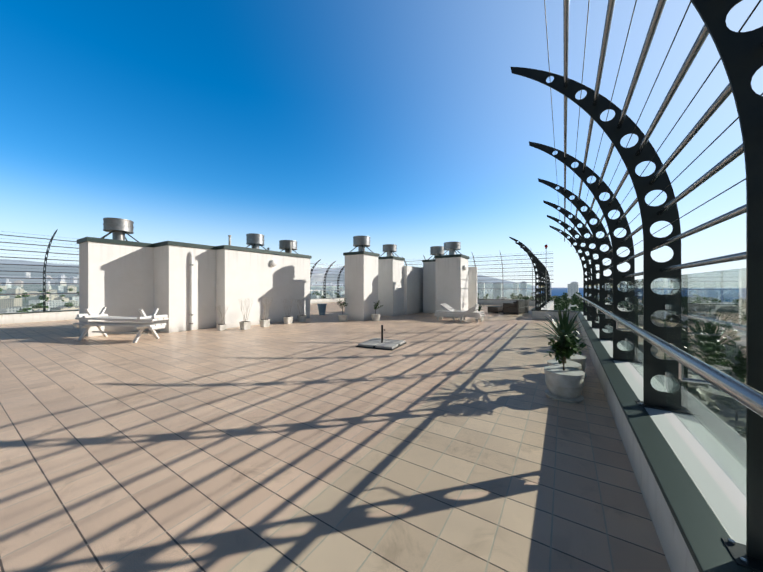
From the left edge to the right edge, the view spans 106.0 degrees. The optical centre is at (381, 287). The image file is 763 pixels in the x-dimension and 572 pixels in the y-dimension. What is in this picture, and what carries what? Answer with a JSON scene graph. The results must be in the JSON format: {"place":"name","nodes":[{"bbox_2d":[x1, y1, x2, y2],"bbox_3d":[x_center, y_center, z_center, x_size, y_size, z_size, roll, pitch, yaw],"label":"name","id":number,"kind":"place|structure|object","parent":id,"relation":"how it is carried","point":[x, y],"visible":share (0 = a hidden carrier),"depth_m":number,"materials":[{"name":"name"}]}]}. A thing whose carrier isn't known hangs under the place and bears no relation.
{"place":"outdoors","nodes":[
{"label":"outdoors","id":0,"kind":"place"},
{"bbox_2d":[0,264,519,288],"bbox_3d":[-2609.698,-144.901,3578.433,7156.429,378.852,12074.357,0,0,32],"label":"hills","id":1,"kind":"structure","parent":0,"point":[73,270],"depth_m":3908.90,"materials":[{"name":"grey"}]},
{"bbox_2d":[0,276,531,312],"bbox_3d":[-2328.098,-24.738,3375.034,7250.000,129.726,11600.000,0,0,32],"label":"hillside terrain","id":2,"kind":"structure","parent":0,"point":[31,287],"depth_m":1197.91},
{"bbox_2d":[16,308,33,311],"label":"tree","id":3,"kind":"object","parent":2,"relation":"on","point":[24,309],"visible":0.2,"depth_m":305.68,"materials":[{"name":"green plant"}]},
{"bbox_2d":[35,303,46,307],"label":"tree","id":4,"kind":"object","parent":2,"relation":"on","point":[39,305],"visible":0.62,"depth_m":389.22,"materials":[{"name":"green plant"}]},
{"bbox_2d":[64,302,73,306],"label":"tree","id":5,"kind":"object","parent":2,"relation":"on","point":[69,305],"visible":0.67,"depth_m":429.16,"materials":[{"name":"green plant"}]},
{"bbox_2d":[0,276,577,310],"bbox_3d":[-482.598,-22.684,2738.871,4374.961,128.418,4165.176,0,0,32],"label":"city buildings","id":6,"kind":"structure","parent":2,"relation":"on","point":[6,301],"depth_m":594.42,"materials":[{"name":"white concrete"}]},
{"bbox_2d":[24,272,578,306],"bbox_3d":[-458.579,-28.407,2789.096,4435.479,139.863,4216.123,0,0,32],"label":"city buildings","id":7,"kind":"structure","parent":2,"relation":"on","point":[573,288],"depth_m":891.12,"materials":[{"name":"white concrete"}]},
{"bbox_2d":[0,274,718,320],"bbox_3d":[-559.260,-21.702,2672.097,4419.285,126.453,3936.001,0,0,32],"label":"city buildings","id":8,"kind":"structure","parent":2,"relation":"on","point":[56,303],"depth_m":565.47,"materials":[{"name":"white concrete"}]},
{"bbox_2d":[6,276,738,390],"bbox_3d":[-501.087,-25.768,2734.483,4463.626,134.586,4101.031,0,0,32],"label":"city buildings","id":9,"kind":"structure","parent":2,"relation":"on","point":[497,289],"depth_m":766.56,"materials":[{"name":"white concrete"}]},
{"bbox_2d":[0,259,537,287],"bbox_3d":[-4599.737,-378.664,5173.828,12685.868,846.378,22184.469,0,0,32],"label":"hills","id":10,"kind":"structure","parent":0,"point":[338,270],"depth_m":9048.14,"materials":[{"name":"grey"}]},
{"bbox_2d":[0,0,762,287],"label":"sky","id":11,"kind":"structure","parent":0,"point":[319,125],"materials":[{"name":"blue"}]},
{"bbox_2d":[479,288,745,428],"bbox_3d":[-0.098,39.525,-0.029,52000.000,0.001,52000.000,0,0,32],"label":"city ground","id":12,"kind":"structure","parent":0,"point":[726,414],"depth_m":159.18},
{"bbox_2d":[555,297,563,303],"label":"tree","id":13,"kind":"object","parent":12,"relation":"on","point":[557,301],"visible":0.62,"depth_m":516.97,"materials":[{"name":"green plant"}]},
{"bbox_2d":[558,301,569,308],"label":"tree","id":14,"kind":"object","parent":12,"relation":"on","point":[563,304],"visible":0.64,"depth_m":411.42,"materials":[{"name":"green plant"}]},
{"bbox_2d":[563,297,571,303],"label":"tree","id":15,"kind":"object","parent":12,"relation":"on","point":[569,300],"visible":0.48,"depth_m":519.07,"materials":[{"name":"green plant"}]},
{"bbox_2d":[573,297,582,303],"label":"tree","id":16,"kind":"object","parent":12,"relation":"on","point":[576,301],"visible":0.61,"depth_m":529.06,"materials":[{"name":"green plant"}]},
{"bbox_2d":[666,315,682,326],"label":"tree","id":17,"kind":"object","parent":12,"relation":"on","point":[669,321],"visible":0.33,"depth_m":230.94,"materials":[{"name":"brown plant"}]},
{"bbox_2d":[681,296,689,302],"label":"tree","id":18,"kind":"object","parent":12,"relation":"on","point":[683,298],"visible":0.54,"depth_m":557.82,"materials":[{"name":"green plant"}]},
{"bbox_2d":[681,328,694,340],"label":"tree","id":19,"kind":"object","parent":12,"relation":"on","point":[683,331],"visible":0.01,"depth_m":139.90,"materials":[{"name":"green plant"}]},
{"bbox_2d":[684,302,694,308],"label":"tree","id":20,"kind":"object","parent":12,"relation":"on","point":[689,305],"visible":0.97,"depth_m":445.50,"materials":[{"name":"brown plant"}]},
{"bbox_2d":[686,298,695,303],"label":"building","id":21,"kind":"structure","parent":12,"relation":"on","point":[691,300],"depth_m":538.63,"materials":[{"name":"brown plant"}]},
{"bbox_2d":[685,309,697,315],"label":"tree","id":22,"kind":"object","parent":12,"relation":"on","point":[691,312],"visible":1,"depth_m":361.93,"materials":[{"name":"green plant"}]},
{"bbox_2d":[684,353,703,376],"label":"tree","id":23,"kind":"object","parent":12,"relation":"on","point":[687,370],"visible":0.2,"depth_m":108.30,"materials":[{"name":"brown plant"}]},
{"bbox_2d":[689,294,700,301],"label":"tree","id":24,"kind":"object","parent":12,"relation":"on","point":[696,297],"visible":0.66,"depth_m":583.34,"materials":[{"name":"green plant"}]},
{"bbox_2d":[681,317,709,334],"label":"tree","id":25,"kind":"object","parent":12,"relation":"on","point":[689,322],"visible":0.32,"depth_m":163.14,"materials":[{"name":"green plant"}]},
{"bbox_2d":[681,374,712,395],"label":"tree","id":26,"kind":"object","parent":12,"relation":"on","point":[706,390],"visible":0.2,"depth_m":87.34,"materials":[{"name":"green plant"}]},
{"bbox_2d":[683,386,718,413],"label":"tree","id":27,"kind":"object","parent":12,"relation":"on","point":[704,399],"visible":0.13,"depth_m":68.84,"materials":[{"name":"green plant"}]},
{"bbox_2d":[681,330,725,364],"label":"tree","id":28,"kind":"object","parent":12,"relation":"on","point":[708,353],"visible":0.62,"depth_m":112.93,"materials":[{"name":"green plant"}]},
{"bbox_2d":[693,301,713,315],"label":"tree","id":29,"kind":"object","parent":12,"relation":"on","point":[702,306],"visible":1,"depth_m":350.47,"materials":[{"name":"green plant"}]},
{"bbox_2d":[666,312,745,357],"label":"station building","id":30,"kind":"structure","parent":12,"relation":"on","point":[731,351],"depth_m":169.17,"materials":[{"name":"grey"}]},
{"bbox_2d":[699,340,726,360],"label":"tree","id":31,"kind":"object","parent":12,"relation":"on","point":[721,355],"visible":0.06,"depth_m":130.06,"materials":[{"name":"green plant"}]},
{"bbox_2d":[709,298,720,309],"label":"tree","id":32,"kind":"object","parent":12,"relation":"on","point":[715,302],"visible":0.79,"depth_m":495.19,"materials":[{"name":"green plant"}]},
{"bbox_2d":[697,320,740,345],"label":"tree","id":33,"kind":"object","parent":12,"relation":"on","point":[714,327],"visible":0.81,"depth_m":151.69,"materials":[{"name":"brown plant"}]},
{"bbox_2d":[713,309,731,322],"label":"tree","id":34,"kind":"object","parent":12,"relation":"on","point":[724,314],"visible":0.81,"depth_m":282.78,"materials":[{"name":"brown plant"}]},
{"bbox_2d":[713,358,733,366],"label":"tree","id":35,"kind":"object","parent":12,"relation":"on","point":[725,362],"visible":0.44,"depth_m":125.52,"materials":[{"name":"green plant"}]},
{"bbox_2d":[715,389,745,420],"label":"tree","id":36,"kind":"object","parent":12,"relation":"on","point":[727,400],"visible":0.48,"depth_m":84.09,"materials":[{"name":"plant"}]},
{"bbox_2d":[724,305,736,319],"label":"tree","id":37,"kind":"object","parent":12,"relation":"on","point":[732,308],"visible":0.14,"depth_m":339.19,"materials":[{"name":"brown plant"}]},
{"bbox_2d":[728,310,745,316],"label":"tree","id":38,"kind":"object","parent":12,"relation":"on","point":[733,312],"visible":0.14,"depth_m":271.46,"materials":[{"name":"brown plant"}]},
{"bbox_2d":[729,313,745,325],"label":"tree","id":39,"kind":"object","parent":12,"relation":"on","point":[736,318],"visible":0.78,"depth_m":264.94,"materials":[{"name":"brown plant"}]},
{"bbox_2d":[730,426,745,438],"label":"tree","id":40,"kind":"object","parent":12,"relation":"on","point":[741,431],"visible":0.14,"depth_m":67.44,"materials":[{"name":"green plant"}]},
{"bbox_2d":[731,360,745,378],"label":"tree","id":41,"kind":"object","parent":12,"relation":"on","point":[739,370],"visible":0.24,"depth_m":104.26,"materials":[{"name":"green plant"}]},
{"bbox_2d":[735,304,742,309],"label":"building","id":42,"kind":"structure","parent":12,"relation":"on","point":[738,307],"depth_m":433.61,"materials":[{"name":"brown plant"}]},
{"bbox_2d":[734,346,745,360],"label":"tree","id":43,"kind":"object","parent":12,"relation":"on","point":[737,358],"visible":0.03,"depth_m":133.20,"materials":[{"name":"green plant"}]},
{"bbox_2d":[735,298,745,304],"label":"building","id":44,"kind":"structure","parent":12,"relation":"on","point":[740,301],"depth_m":495.17,"materials":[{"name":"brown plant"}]},
{"bbox_2d":[738,348,745,358],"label":"tree","id":45,"kind":"object","parent":12,"relation":"on","point":[742,353],"visible":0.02,"depth_m":106.35,"materials":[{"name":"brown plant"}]},
{"bbox_2d":[739,311,745,321],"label":"tree","id":46,"kind":"object","parent":12,"relation":"on","point":[743,314],"visible":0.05,"depth_m":257.85,"materials":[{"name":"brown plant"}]},
{"bbox_3d":[-4.287,20.535,11.046,21.290,37.980,39.200,0,0,32],"label":"building body","id":47,"kind":"object","parent":12,"relation":"on","visible":0},
{"bbox_2d":[0,229,344,323],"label":"edge frame","id":48,"kind":"object","parent":47,"relation":"on","point":[25,317],"visible":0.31,"depth_m":12.94,"materials":[{"name":"paint"}]},
{"bbox_2d":[0,302,670,571],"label":"terrace floor","id":49,"kind":"structure","parent":47,"relation":"on","point":[315,442],"depth_m":2.62,"materials":[{"name":"tile"}]},
{"bbox_2d":[77,217,153,336],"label":"service block","id":50,"kind":"structure","parent":49,"relation":"on","point":[116,274],"depth_m":9.42,"materials":[{"name":"white paint"}]},
{"bbox_2d":[73,307,168,342],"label":"stacked sun loungers","id":51,"kind":"object","parent":49,"relation":"on","point":[140,326],"visible":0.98,"depth_m":8.27,"materials":[{"name":"white paint"}]},
{"bbox_2d":[153,241,215,332],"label":"service block","id":52,"kind":"structure","parent":49,"relation":"on","point":[184,286],"depth_m":10.05,"materials":[{"name":"white stucco"},{"name":"steel"}]},
{"bbox_2d":[215,305,229,330],"bbox_3d":[-5.620,1.074,10.181,0.485,0.902,0.618,0,0,-13],"label":"bare shrub","id":53,"kind":"object","parent":49,"relation":"on","point":[221,327],"visible":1,"depth_m":10.11,"materials":[{"name":"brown ceramic"}]},
{"bbox_2d":[239,298,252,329],"bbox_3d":[-4.906,0.955,10.396,0.650,1.140,0.481,0,0,60],"label":"potted plant","id":54,"kind":"object","parent":49,"relation":"on","point":[245,325],"visible":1,"depth_m":10.32,"materials":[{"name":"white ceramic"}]},
{"bbox_2d":[216,233,311,327],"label":"service block","id":55,"kind":"structure","parent":49,"relation":"on","point":[258,275],"depth_m":11.87,"materials":[{"name":"white paint"}]},
{"bbox_2d":[259,297,271,326],"bbox_3d":[-4.417,0.943,10.995,0.491,1.164,0.708,0,0,-20],"label":"potted plant","id":56,"kind":"object","parent":49,"relation":"on","point":[265,322],"visible":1,"depth_m":10.99,"materials":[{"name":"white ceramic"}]},
{"bbox_2d":[283,302,292,323],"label":"potted plant","id":57,"kind":"object","parent":49,"relation":"on","point":[287,319],"visible":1,"depth_m":11.98,"materials":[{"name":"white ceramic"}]},
{"bbox_2d":[297,298,306,321],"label":"potted plant","id":58,"kind":"object","parent":49,"relation":"on","point":[301,318],"visible":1,"depth_m":12.62,"materials":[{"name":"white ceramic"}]},
{"bbox_2d":[317,303,326,314],"bbox_3d":[-3.245,1.215,15.715,0.520,0.620,0.520,0,0,32],"label":"plant pot","id":59,"kind":"object","parent":49,"relation":"on","point":[322,308],"visible":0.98,"depth_m":15.55,"materials":[{"name":"blue"}]},
{"bbox_2d":[336,298,347,321],"bbox_3d":[-1.732,1.001,12.825,0.666,1.048,0.484,0,0,32],"label":"potted plant","id":60,"kind":"object","parent":49,"relation":"on","point":[342,317],"visible":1,"depth_m":12.71,"materials":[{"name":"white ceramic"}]},
{"bbox_2d":[343,236,379,320],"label":"service column","id":61,"kind":"structure","parent":49,"relation":"on","point":[361,280],"depth_m":13.23,"materials":[{"name":"white paint"}]},
{"bbox_2d":[371,300,382,320],"bbox_3d":[-0.216,1.042,13.028,0.536,0.965,0.453,0,0,32],"label":"potted plant","id":62,"kind":"object","parent":49,"relation":"on","point":[375,317],"visible":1,"depth_m":12.91,"materials":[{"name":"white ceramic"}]},
{"bbox_2d":[356,325,406,350],"bbox_3d":[0.019,1.265,7.575,1.000,0.520,1.000,0,0,24],"label":"parasol base","id":63,"kind":"object","parent":49,"relation":"on","point":[382,344],"visible":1,"depth_m":7.39,"materials":[{"name":"grey concrete"}]},
{"bbox_2d":[378,244,404,315],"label":"service column","id":64,"kind":"structure","parent":49,"relation":"on","point":[391,282],"depth_m":15.27,"materials":[{"name":"white paint"}]},
{"bbox_2d":[422,246,443,312],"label":"service column","id":65,"kind":"structure","parent":49,"relation":"on","point":[429,286],"depth_m":16.84,"materials":[{"name":"white paint"}]},
{"bbox_2d":[404,266,476,314],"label":"service wall","id":66,"kind":"structure","parent":49,"relation":"on","point":[413,290],"depth_m":16.65,"materials":[{"name":"white paint"}]},
{"bbox_2d":[434,242,468,317],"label":"service column","id":67,"kind":"structure","parent":49,"relation":"on","point":[452,279],"depth_m":14.43,"materials":[{"name":"white paint"}]},
{"bbox_2d":[434,305,479,321],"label":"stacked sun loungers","id":68,"kind":"object","parent":49,"relation":"on","point":[442,313],"visible":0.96,"depth_m":12.71,"materials":[{"name":"white paint"}]},
{"bbox_2d":[439,303,484,322],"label":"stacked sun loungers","id":69,"kind":"object","parent":49,"relation":"on","point":[473,314],"visible":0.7,"depth_m":12.71,"materials":[{"name":"white paint"}]},
{"bbox_2d":[487,306,502,312],"bbox_3d":[6.794,1.337,17.156,0.640,0.375,0.940,0,0,42],"label":"rattan table","id":70,"kind":"object","parent":49,"relation":"on","point":[496,309],"visible":0.9,"depth_m":16.86,"materials":[{"name":"brown wicker"}]},
{"bbox_2d":[503,300,528,314],"bbox_3d":[7.830,1.135,16.735,0.840,0.780,1.900,0,0,42],"label":"rattan sofa","id":71,"kind":"object","parent":49,"relation":"on","point":[517,307],"visible":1,"depth_m":16.12,"materials":[{"name":"brown wicker"}]},
{"bbox_2d":[531,309,578,320],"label":"step return wall","id":72,"kind":"structure","parent":49,"relation":"on","point":[537,314],"depth_m":13.41,"materials":[{"name":"paint"}]},
{"bbox_2d":[509,237,540,309],"bbox_3d":[6.982,-0.714,14.015,1.394,3.617,0.010,0,0,32],"label":"curved metal rib","id":73,"kind":"object","parent":72,"relation":"on","point":[530,254],"visible":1,"depth_m":13.76,"materials":[{"name":"black metal"}]},
{"bbox_2d":[530,303,595,369],"bbox_3d":[2.775,0.859,4.551,0.987,1.333,1.246,0,0,-17],"label":"potted plant","id":74,"kind":"object","parent":49,"relation":"on","point":[565,326],"visible":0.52,"depth_m":4.43,"materials":[{"name":"green plant"}]},
{"bbox_2d":[544,330,588,402],"bbox_3d":[2.546,1.058,3.987,0.520,0.933,0.484,0,0,12],"label":"potted plant","id":75,"kind":"object","parent":49,"relation":"on","point":[564,384],"visible":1,"depth_m":3.88,"materials":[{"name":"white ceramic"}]},
{"bbox_2d":[556,328,586,377],"bbox_3d":[3.278,1.106,4.989,0.465,0.838,0.469,0,0,32],"label":"potted plant","id":76,"kind":"object","parent":49,"relation":"on","point":[580,359],"visible":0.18,"depth_m":4.82,"materials":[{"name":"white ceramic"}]},
{"bbox_2d":[402,252,553,305],"bbox_3d":[5.228,-0.741,27.137,18.850,4.532,1.819,0,0,32],"label":"edge frame","id":77,"kind":"object","parent":47,"relation":"on","point":[489,301],"visible":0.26,"depth_m":24.18,"materials":[{"name":"paint"}]},
{"bbox_2d":[539,285,547,306],"bbox_3d":[10.329,0.480,18.168,0.012,1.150,10.100,0,0,32],"label":"edge glass","id":78,"kind":"object","parent":77,"relation":"attached to","point":[541,295],"visible":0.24,"depth_m":15.23,"materials":[{"name":"clear glass"}]},
{"bbox_2d":[533,301,553,309],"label":"parapet","id":79,"kind":"structure","parent":47,"relation":"on","point":[550,306],"depth_m":17.18,"materials":[{"name":"paint"}]},
{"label":"fin base plates","id":80,"kind":"object","parent":79,"relation":"on","visible":0},
{"bbox_2d":[515,242,543,306],"bbox_3d":[8.055,-0.714,15.703,1.394,3.617,0.010,0,0,32],"label":"curved metal rib","id":81,"kind":"object","parent":80,"relation":"on","point":[542,283],"visible":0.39,"depth_m":15.38,"materials":[{"name":"black metal"}]},
{"bbox_2d":[520,246,545,304],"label":"curved metal rib","id":82,"kind":"object","parent":80,"relation":"on","point":[541,280],"visible":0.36,"depth_m":17.05,"materials":[{"name":"black metal"}]},
{"bbox_2d":[524,250,546,303],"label":"curved metal rib","id":83,"kind":"object","parent":80,"relation":"on","point":[546,279],"visible":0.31,"depth_m":18.73,"materials":[{"name":"black metal"}]},
{"bbox_2d":[540,261,548,301],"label":"curved metal rib","id":84,"kind":"object","parent":80,"relation":"on","point":[547,284],"visible":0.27,"depth_m":20.43,"materials":[{"name":"black metal"}]},
{"bbox_2d":[544,266,549,300],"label":"curved metal rib","id":85,"kind":"object","parent":80,"relation":"on","point":[549,284],"visible":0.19,"depth_m":22.10,"materials":[{"name":"black metal"}]},
{"bbox_2d":[576,311,752,571],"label":"parapet wall","id":86,"kind":"structure","parent":47,"relation":"on","point":[689,472],"depth_m":1.83,"materials":[{"name":"paint"}]},
{"bbox_2d":[580,311,762,571],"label":"rib base plates","id":87,"kind":"object","parent":86,"relation":"on","point":[736,550],"visible":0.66,"depth_m":1.19,"materials":[{"name":"black metal"}]},
{"bbox_2d":[549,225,590,314],"bbox_3d":[7.428,-0.714,11.362,1.394,3.617,0.010,0,0,32],"label":"curved metal rib","id":88,"kind":"object","parent":87,"relation":"on","point":[566,235],"visible":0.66,"depth_m":11.12,"materials":[{"name":"black metal"}]},
{"bbox_2d":[544,0,762,274],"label":"metal cables","id":89,"kind":"object","parent":88,"relation":"attached to","point":[753,10],"visible":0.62,"depth_m":2.13,"materials":[{"name":"black metal"}]},
{"bbox_2d":[563,0,762,282],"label":"edge tubes","id":90,"kind":"object","parent":88,"relation":"attached to","point":[722,97],"visible":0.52,"depth_m":2.05,"materials":[{"name":"silver metal"}]},
{"bbox_2d":[575,293,762,416],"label":"handrail","id":91,"kind":"object","parent":88,"relation":"attached to","point":[749,397],"visible":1,"depth_m":1.06,"materials":[{"name":"silver metal"}]},
{"bbox_2d":[547,215,595,319],"bbox_3d":[6.356,-0.714,9.674,1.394,3.617,0.010,0,0,32],"label":"curved metal rib","id":92,"kind":"object","parent":87,"relation":"on","point":[588,267],"visible":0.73,"depth_m":9.45,"materials":[{"name":"black metal"}]},
{"bbox_2d":[543,200,602,327],"bbox_3d":[5.283,-0.714,7.986,1.394,3.617,0.010,0,0,32],"label":"curved metal rib","id":93,"kind":"object","parent":87,"relation":"on","point":[567,213],"visible":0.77,"depth_m":7.75,"materials":[{"name":"black metal"}]},
{"bbox_2d":[538,178,612,338],"bbox_3d":[4.210,-0.714,6.298,1.394,3.617,0.010,0,0,32],"label":"curved metal rib","id":94,"kind":"object","parent":87,"relation":"on","point":[603,293],"visible":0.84,"depth_m":6.05,"materials":[{"name":"black metal"}]},
{"bbox_2d":[529,141,634,359],"bbox_3d":[3.138,-0.714,4.610,1.394,3.617,0.010,0,0,32],"label":"curved metal rib","id":95,"kind":"object","parent":87,"relation":"on","point":[618,295],"visible":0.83,"depth_m":4.36,"materials":[{"name":"black metal"}]},
{"bbox_2d":[511,67,680,409],"bbox_3d":[2.065,-0.714,2.922,1.394,3.617,0.010,0,0,32],"label":"curved metal rib","id":96,"kind":"object","parent":87,"relation":"on","point":[653,302],"visible":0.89,"depth_m":2.66,"materials":[{"name":"black metal"}]},
{"bbox_2d":[585,268,744,410],"bbox_3d":[1.583,0.480,1.048,0.012,1.150,27.620,0,0,32],"label":"glass railing","id":97,"kind":"object","parent":87,"relation":"on","point":[632,307],"visible":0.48,"depth_m":3.63,"materials":[{"name":"clear glass"}]},
{"bbox_2d":[598,293,670,376],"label":"glass clamps","id":98,"kind":"object","parent":97,"relation":"attached to","point":[667,306],"visible":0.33,"depth_m":2.55,"materials":[{"name":"silver metal"}]},
{"bbox_2d":[690,0,762,560],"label":"curved metal rib","id":99,"kind":"object","parent":87,"relation":"on","point":[741,55],"visible":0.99,"depth_m":1.15,"materials":[{"name":"black metal"}]},
{"bbox_2d":[551,288,745,301],"bbox_3d":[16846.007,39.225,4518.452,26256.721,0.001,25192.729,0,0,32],"label":"sea water","id":100,"kind":"structure","parent":0,"point":[726,294],"depth_m":2074.98,"materials":[{"name":"blue liquid"}]},
{"bbox_2d":[702,387,720,399],"bbox_3d":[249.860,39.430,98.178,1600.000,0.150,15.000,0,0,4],"label":"building","id":101,"kind":"structure","parent":0,"point":[715,393],"depth_m":105.74,"materials":[{"name":"grey concrete"}]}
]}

